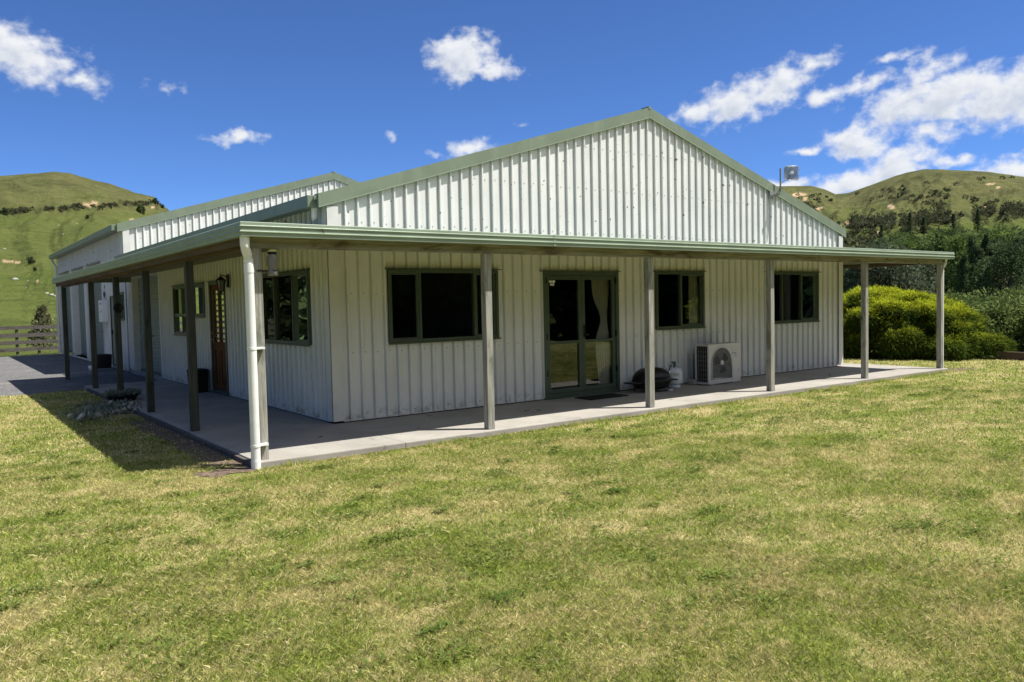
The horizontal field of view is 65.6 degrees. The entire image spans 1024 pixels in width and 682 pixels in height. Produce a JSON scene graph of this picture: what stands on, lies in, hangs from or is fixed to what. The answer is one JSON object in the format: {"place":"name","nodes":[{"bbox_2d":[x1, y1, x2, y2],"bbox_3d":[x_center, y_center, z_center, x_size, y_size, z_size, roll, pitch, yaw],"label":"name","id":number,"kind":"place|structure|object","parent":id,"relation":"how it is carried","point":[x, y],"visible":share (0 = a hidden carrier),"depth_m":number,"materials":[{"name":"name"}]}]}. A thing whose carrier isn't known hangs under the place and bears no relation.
{"place":"outdoors","nodes":[
{"label":"outdoors","id":0,"kind":"place"},
{"bbox_2d":[0,354,157,395],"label":"driveway","id":1,"kind":"structure","parent":0,"point":[28,374],"depth_m":21.31,"materials":[{"name":"grey concrete"}]},
{"bbox_2d":[97,354,111,368],"bbox_3d":[-11.657,0.569,22.678,0.441,0.400,0.441,-3,3,-36],"label":"bin","id":2,"kind":"object","parent":1,"relation":"on","point":[104,360],"visible":0.81,"depth_m":22.52,"materials":[{"name":"black plastic"}]},
{"bbox_2d":[49,171,358,371],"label":"shed","id":3,"kind":"structure","parent":1,"relation":"on","point":[107,243],"depth_m":23.95,"materials":[{"name":"white metal"}]},
{"bbox_2d":[58,270,72,352],"bbox_3d":[-17.437,-1.144,31.268,0.235,3.240,3.030,-3,3,-36],"label":"roller door","id":4,"kind":"structure","parent":3,"relation":"in","point":[68,294],"depth_m":32.13,"materials":[{"name":"white metal"}]},
{"bbox_2d":[71,266,86,355],"bbox_3d":[-15.437,-1.059,28.552,0.235,3.240,2.920,-3,3,-36],"label":"roller door","id":5,"kind":"structure","parent":3,"relation":"in","point":[78,298],"depth_m":29.63,"materials":[{"name":"white metal"}]},
{"bbox_2d":[85,260,104,358],"bbox_3d":[-13.439,-0.974,25.839,0.235,3.240,2.920,-3,3,-36],"label":"roller door","id":6,"kind":"structure","parent":3,"relation":"in","point":[97,286],"depth_m":26.65,"materials":[{"name":"white metal"}]},
{"bbox_2d":[98,300,107,321],"bbox_3d":[-12.396,-0.909,24.094,0.154,0.650,0.670,-3,3,-36],"label":"meter box","id":7,"kind":"object","parent":3,"relation":"attached to","point":[103,309],"visible":1,"depth_m":23.85,"materials":[{"name":"white plastic"}]},
{"bbox_2d":[109,296,115,365],"bbox_3d":[-11.606,-0.289,23.235,0.120,2.060,0.920,-3,3,-36],"label":"side door","id":8,"kind":"structure","parent":3,"relation":"in","point":[111,297],"depth_m":23.50,"materials":[{"name":"green metal"}]},
{"bbox_2d":[120,292,124,320],"bbox_3d":[-10.856,-0.960,22.176,0.145,0.778,0.780,-3,3,-36],"label":"window","id":9,"kind":"structure","parent":3,"relation":"in","point":[122,293],"depth_m":22.20,"materials":[{"name":"green metal"}]},
{"bbox_2d":[0,353,1023,681],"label":"lawn","id":10,"kind":"structure","parent":0,"point":[536,489],"depth_m":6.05,"materials":[{"name":"plant"}]},
{"bbox_2d":[77,413,84,420],"bbox_3d":[-6.538,1.150,12.064,0.115,0.073,0.143,-9,37,23],"label":"stone","id":11,"kind":"object","parent":10,"relation":"on","point":[79,416],"visible":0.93,"depth_m":12.04,"materials":[{"name":"grey stone"}]},
{"bbox_2d":[95,411,102,418],"bbox_3d":[-6.416,1.152,12.353,0.102,0.115,0.130,-46,-3,17],"label":"stone","id":12,"kind":"object","parent":10,"relation":"on","point":[99,415],"visible":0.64,"depth_m":12.31,"materials":[{"name":"grey stone"}]},
{"bbox_2d":[87,388,250,466],"bbox_3d":[-5.845,1.230,12.537,0.086,0.188,10.650,-3,3,-36],"label":"path edging board","id":13,"kind":"object","parent":10,"relation":"on","point":[232,455],"visible":0.37,"depth_m":10.23,"materials":[{"name":"grey concrete"}]},
{"bbox_2d":[52,106,954,469],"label":"house","id":14,"kind":"structure","parent":10,"relation":"on","point":[606,256],"depth_m":13.25,"materials":[{"name":"metal"}]},
{"bbox_2d":[113,302,122,312],"bbox_3d":[-7.114,-0.604,14.357,0.170,0.185,0.036,-3,3,-36],"label":"ring ornament","id":15,"kind":"object","parent":14,"relation":"attached to","point":[118,309],"visible":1,"depth_m":14.35,"materials":[{"name":"black"}]},
{"bbox_2d":[131,272,162,377],"bbox_3d":[-9.075,-0.416,19.889,0.175,2.500,3.060,-3,3,-36],"label":"roller door","id":16,"kind":"structure","parent":14,"relation":"in","point":[136,291],"depth_m":20.83,"materials":[{"name":"white metal"}]},
{"bbox_2d":[170,284,185,335],"bbox_3d":[-7.018,-0.654,16.974,0.145,1.083,1.480,-3,3,-36],"label":"window","id":17,"kind":"structure","parent":14,"relation":"in","point":[179,318],"depth_m":17.29,"materials":[{"name":"green metal"}]},
{"bbox_2d":[194,282,205,317],"bbox_3d":[-6.302,-0.816,15.987,0.145,0.698,1.150,-3,3,-36],"label":"window","id":18,"kind":"structure","parent":14,"relation":"in","point":[199,289],"depth_m":15.91,"materials":[{"name":"green metal"}]},
{"bbox_2d":[207,280,229,395],"bbox_3d":[-5.484,-0.066,14.943,0.150,2.133,1.080,-3,3,-36],"label":"entry door","id":19,"kind":"structure","parent":14,"relation":"in","point":[217,303],"depth_m":15.04,"materials":[{"name":"brown wood"}]},
{"bbox_2d":[216,273,228,295],"bbox_3d":[-5.173,-1.011,14.185,0.231,0.400,0.165,-3,3,-36],"label":"wall lantern","id":20,"kind":"object","parent":14,"relation":"attached to","point":[221,281],"depth_m":14.14,"materials":[{"name":"black metal"}]},
{"bbox_2d":[257,249,278,275],"bbox_3d":[-2.586,-0.823,8.339,0.268,0.284,0.162,-2,3,-12],"label":"bird feeder","id":21,"kind":"object","parent":14,"relation":"attached to","point":[272,263],"visible":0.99,"depth_m":8.29,"materials":[{"name":"clear plastic"}]},
{"bbox_2d":[262,269,311,346],"bbox_3d":[-3.477,-0.501,12.164,0.145,1.108,2.130,-3,3,-36],"label":"window","id":22,"kind":"structure","parent":14,"relation":"in","point":[300,280],"depth_m":11.80,"materials":[{"name":"green metal"}]},
{"bbox_2d":[385,268,501,344],"bbox_3d":[-0.999,-0.532,11.854,2.000,1.083,0.145,-3,3,-36],"label":"window","id":23,"kind":"structure","parent":14,"relation":"in","point":[474,272],"depth_m":11.71,"materials":[{"name":"green metal"}]},
{"bbox_2d":[539,271,620,399],"bbox_3d":[1.178,-0.128,13.470,1.760,2.108,0.145,-3,3,-36],"label":"french door","id":24,"kind":"structure","parent":14,"relation":"in","point":[582,390],"depth_m":13.46,"materials":[{"name":"green metal"}]},
{"bbox_2d":[653,271,706,329],"bbox_3d":[3.139,-0.766,14.894,1.400,1.083,0.145,-3,3,-36],"label":"window","id":25,"kind":"structure","parent":14,"relation":"in","point":[701,307],"depth_m":14.91,"materials":[{"name":"green metal"}]},
{"bbox_2d":[769,166,798,198],"bbox_3d":[5.601,-3.263,16.345,0.609,0.667,0.170,-1,3,11],"label":"antenna","id":26,"kind":"object","parent":14,"relation":"attached to","point":[791,173],"visible":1,"depth_m":16.36,"materials":[{"name":"grey metal"}]},
{"bbox_2d":[764,271,819,323],"bbox_3d":[5.993,-0.932,16.990,1.930,1.093,0.145,-3,3,-36],"label":"window","id":27,"kind":"structure","parent":14,"relation":"in","point":[808,283],"depth_m":17.28,"materials":[{"name":"green metal"}]},
{"bbox_2d":[76,367,974,477],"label":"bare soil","id":28,"kind":"structure","parent":10,"relation":"on","point":[185,446],"depth_m":9.43,"materials":[{"name":"brown soil"}]},
{"bbox_2d":[59,398,141,421],"bbox_3d":[-6.699,1.117,13.023,1.257,0.230,3.243,-3,3,-36],"label":"succulent","id":29,"kind":"object","parent":28,"relation":"on","point":[93,409],"visible":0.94,"depth_m":12.72,"materials":[{"name":"silver plant"}]},
{"bbox_2d":[843,284,1019,360],"bbox_3d":[10.297,-0.374,22.341,4.629,2.511,6.941,-3,3,-36],"label":"golden shrub","id":30,"kind":"object","parent":10,"relation":"on","point":[901,322],"visible":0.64,"depth_m":20.41,"materials":[{"name":"green plant"}]},
{"bbox_2d":[993,351,1023,360],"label":"retaining sleeper","id":31,"kind":"object","parent":10,"relation":"on","point":[1011,355],"visible":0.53,"depth_m":19.55,"materials":[{"name":"brown wood"}]},
{"bbox_2d":[0,169,1023,423],"bbox_3d":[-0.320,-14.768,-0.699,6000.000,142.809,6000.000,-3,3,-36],"label":"hills","id":32,"kind":"structure","parent":0,"point":[40,235],"depth_m":240.13,"materials":[{"name":"green plant"}]},
{"bbox_2d":[1,207,8,214],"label":"hill bush","id":33,"kind":"object","parent":32,"relation":"on","point":[4,211],"visible":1,"depth_m":200.68,"materials":[{"name":"green plant"}]},
{"bbox_2d":[0,325,61,355],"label":"fence","id":34,"kind":"object","parent":32,"relation":"on","point":[16,342],"visible":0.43,"depth_m":33.70,"materials":[{"name":"brown wood"}]},
{"bbox_2d":[26,256,35,263],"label":"hill bush","id":35,"kind":"object","parent":32,"relation":"on","point":[30,260],"visible":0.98,"depth_m":135.58,"materials":[{"name":"green plant"}]},
{"bbox_2d":[25,305,57,346],"bbox_3d":[-22.871,-0.505,38.949,2.030,2.595,1.772,-3,3,-36],"label":"pine tree","id":36,"kind":"object","parent":32,"relation":"on","point":[42,316],"visible":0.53,"depth_m":38.77,"materials":[{"name":"green plant"}]},
{"bbox_2d":[0,199,164,214],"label":"scarp scrub","id":37,"kind":"object","parent":32,"relation":"on","point":[13,210],"visible":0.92,"depth_m":221.56,"materials":[{"name":"green plant"}]},
{"bbox_2d":[136,204,145,214],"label":"hill bush","id":38,"kind":"object","parent":32,"relation":"on","point":[139,208],"visible":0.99,"depth_m":270.19,"materials":[{"name":"green plant"}]},
{"bbox_2d":[877,224,884,237],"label":"conifer","id":39,"kind":"object","parent":32,"relation":"on","point":[881,233],"visible":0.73,"depth_m":284.12,"materials":[{"name":"green plant"}]},
{"bbox_2d":[843,237,936,293],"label":"broad tree","id":40,"kind":"object","parent":32,"relation":"on","point":[902,277],"visible":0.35,"depth_m":68.92,"materials":[{"name":"green plant"}]},
{"bbox_2d":[905,212,913,231],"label":"conifer","id":41,"kind":"object","parent":32,"relation":"on","point":[910,227],"visible":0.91,"depth_m":274.83,"materials":[{"name":"green plant"}]},
{"bbox_2d":[796,175,1023,247],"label":"slope scrub","id":42,"kind":"object","parent":32,"relation":"on","point":[860,222],"visible":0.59,"depth_m":345.09,"materials":[{"name":"green plant"}]},
{"bbox_2d":[890,235,931,247],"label":"woodland tree","id":43,"kind":"object","parent":32,"relation":"on","point":[905,237],"visible":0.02,"depth_m":142.11,"materials":[{"name":"green plant"}]},
{"bbox_2d":[889,249,936,290],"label":"broad tree","id":44,"kind":"object","parent":32,"relation":"on","point":[927,268],"visible":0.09,"depth_m":81.14,"materials":[{"name":"green plant"}]},
{"bbox_2d":[919,217,927,232],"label":"conifer","id":45,"kind":"object","parent":32,"relation":"on","point":[923,226],"visible":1,"depth_m":286.53,"materials":[{"name":"green plant"}]},
{"bbox_2d":[871,222,1011,290],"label":"wood","id":46,"kind":"object","parent":32,"relation":"on","point":[933,245],"visible":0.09,"depth_m":130.60,"materials":[{"name":"green plant"}]},
{"bbox_2d":[870,226,1023,287],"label":"wood","id":47,"kind":"object","parent":32,"relation":"on","point":[958,241],"visible":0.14,"depth_m":112.62,"materials":[{"name":"green plant"}]},
{"bbox_2d":[949,213,957,228],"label":"conifer","id":48,"kind":"object","parent":32,"relation":"on","point":[953,224],"visible":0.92,"depth_m":291.67,"materials":[{"name":"green plant"}]},
{"bbox_2d":[954,263,962,292],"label":"poplar","id":49,"kind":"object","parent":32,"relation":"on","point":[957,268],"visible":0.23,"depth_m":105.17,"materials":[{"name":"green plant"}]},
{"bbox_2d":[944,288,976,308],"bbox_3d":[17.297,-0.077,30.591,2.689,3.970,3.435,-2,3,-14],"label":"leafy shrub","id":50,"kind":"object","parent":32,"relation":"on","point":[958,295],"visible":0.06,"depth_m":30.26,"materials":[{"name":"green plant"}]},
{"bbox_2d":[956,253,971,294],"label":"poplar","id":51,"kind":"object","parent":32,"relation":"on","point":[964,265],"visible":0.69,"depth_m":97.03,"materials":[{"name":"green plant"}]},
{"bbox_2d":[967,235,976,285],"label":"poplar","id":52,"kind":"object","parent":32,"relation":"on","point":[972,244],"visible":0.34,"depth_m":101.60,"materials":[{"name":"green plant"}]},
{"bbox_2d":[967,263,977,294],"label":"poplar","id":53,"kind":"object","parent":32,"relation":"on","point":[973,269],"visible":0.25,"depth_m":89.48,"materials":[{"name":"green plant"}]},
{"bbox_2d":[973,209,981,231],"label":"conifer","id":54,"kind":"object","parent":32,"relation":"on","point":[978,222],"visible":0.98,"depth_m":285.89,"materials":[{"name":"green plant"}]},
{"bbox_2d":[973,245,985,278],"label":"poplar","id":55,"kind":"object","parent":32,"relation":"on","point":[979,254],"visible":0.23,"depth_m":99.66,"materials":[{"name":"green plant"}]},
{"bbox_2d":[976,268,986,297],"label":"poplar","id":56,"kind":"object","parent":32,"relation":"on","point":[979,275],"visible":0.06,"depth_m":88.39,"materials":[{"name":"green plant"}]},
{"bbox_2d":[980,231,991,265],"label":"poplar","id":57,"kind":"object","parent":32,"relation":"on","point":[985,245],"visible":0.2,"depth_m":102.41,"materials":[{"name":"green plant"}]},
{"bbox_2d":[959,296,1023,353],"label":"leafy shrub","id":58,"kind":"object","parent":32,"relation":"on","point":[992,311],"visible":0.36,"depth_m":23.09,"materials":[{"name":"green plant"}]},
{"bbox_2d":[987,247,997,271],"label":"poplar","id":59,"kind":"object","parent":32,"relation":"on","point":[989,251],"visible":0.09,"depth_m":96.40,"materials":[{"name":"green plant"}]},
{"bbox_2d":[964,287,1021,309],"bbox_3d":[17.190,-0.252,28.354,3.247,3.463,3.302,-2,3,-14],"label":"leafy shrub","id":60,"kind":"object","parent":32,"relation":"on","point":[977,292],"visible":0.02,"depth_m":28.31,"materials":[{"name":"green plant"}]},
{"bbox_2d":[965,240,1023,300],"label":"woodland tree","id":61,"kind":"object","parent":32,"relation":"on","point":[1011,261],"visible":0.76,"depth_m":80.85,"materials":[{"name":"green plant"}]},
{"bbox_2d":[970,294,1023,348],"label":"leafy shrub","id":62,"kind":"object","parent":32,"relation":"on","point":[988,297],"visible":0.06,"depth_m":25.05,"materials":[{"name":"green plant"}]},
{"bbox_2d":[984,225,1023,287],"bbox_3d":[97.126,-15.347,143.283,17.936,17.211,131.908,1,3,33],"label":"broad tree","id":63,"kind":"object","parent":32,"relation":"on","point":[1019,240],"visible":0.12,"depth_m":104.99,"materials":[{"name":"green plant"}]},
{"bbox_2d":[997,285,1023,304],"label":"leafy shrub","id":64,"kind":"object","parent":32,"relation":"on","point":[1018,288],"visible":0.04,"depth_m":28.45,"materials":[{"name":"green plant"}]},
{"bbox_2d":[1000,294,1023,351],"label":"leafy shrub","id":65,"kind":"object","parent":32,"relation":"on","point":[1022,309],"visible":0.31,"depth_m":23.16,"materials":[{"name":"green plant"}]},
{"bbox_2d":[0,0,1023,210],"label":"sky","id":66,"kind":"structure","parent":0,"point":[178,103],"materials":[{"name":"blue"}]},
{"bbox_2d":[85,363,947,467],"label":"path","id":67,"kind":"structure","parent":0,"point":[225,424],"depth_m":11.49,"materials":[{"name":"concrete"}]},
{"bbox_2d":[101,387,141,401],"bbox_3d":[-6.977,0.968,14.263,0.686,0.277,0.667,-3,3,-36],"label":"flower pot","id":68,"kind":"object","parent":67,"relation":"on","point":[127,394],"visible":0.94,"depth_m":14.10,"materials":[{"name":"black ceramic"}]},
{"bbox_2d":[186,368,208,392],"bbox_3d":[-6.090,0.763,15.417,0.378,0.460,0.378,-3,3,-36],"label":"bin","id":69,"kind":"object","parent":67,"relation":"on","point":[203,373],"visible":0.59,"depth_m":15.31,"materials":[{"name":"black plastic"}]},
{"bbox_2d":[574,393,628,399],"bbox_3d":[1.490,0.924,13.226,0.840,0.015,0.420,-3,3,-36],"label":"door mat","id":70,"kind":"object","parent":67,"relation":"on","point":[601,396],"depth_m":13.17,"materials":[{"name":"black rubber"}]},
{"bbox_2d":[624,367,677,391],"bbox_3d":[2.445,0.670,13.886,1.080,0.419,0.547,-3,3,-36],"label":"barbecue","id":71,"kind":"object","parent":67,"relation":"on","point":[663,379],"visible":0.7,"depth_m":13.72,"materials":[{"name":"black metal"}]},
{"bbox_2d":[666,361,682,387],"bbox_3d":[2.928,0.611,14.347,0.315,0.475,0.454,-1,3,5],"label":"gas bottle","id":72,"kind":"object","parent":67,"relation":"on","point":[676,371],"visible":0.88,"depth_m":14.30,"materials":[{"name":"paint"}]},
{"bbox_2d":[687,379,697,384],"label":"foot block","id":73,"kind":"structure","parent":67,"relation":"on","point":[692,382],"depth_m":14.82,"materials":[{"name":"concrete"}]},
{"bbox_2d":[695,342,740,384],"bbox_3d":[3.894,0.419,14.979,0.930,0.754,0.342,-3,3,-36],"label":"heat pump","id":74,"kind":"object","parent":67,"relation":"on","point":[717,363],"visible":1,"depth_m":14.79,"materials":[{"name":"white metal"}]}
]}

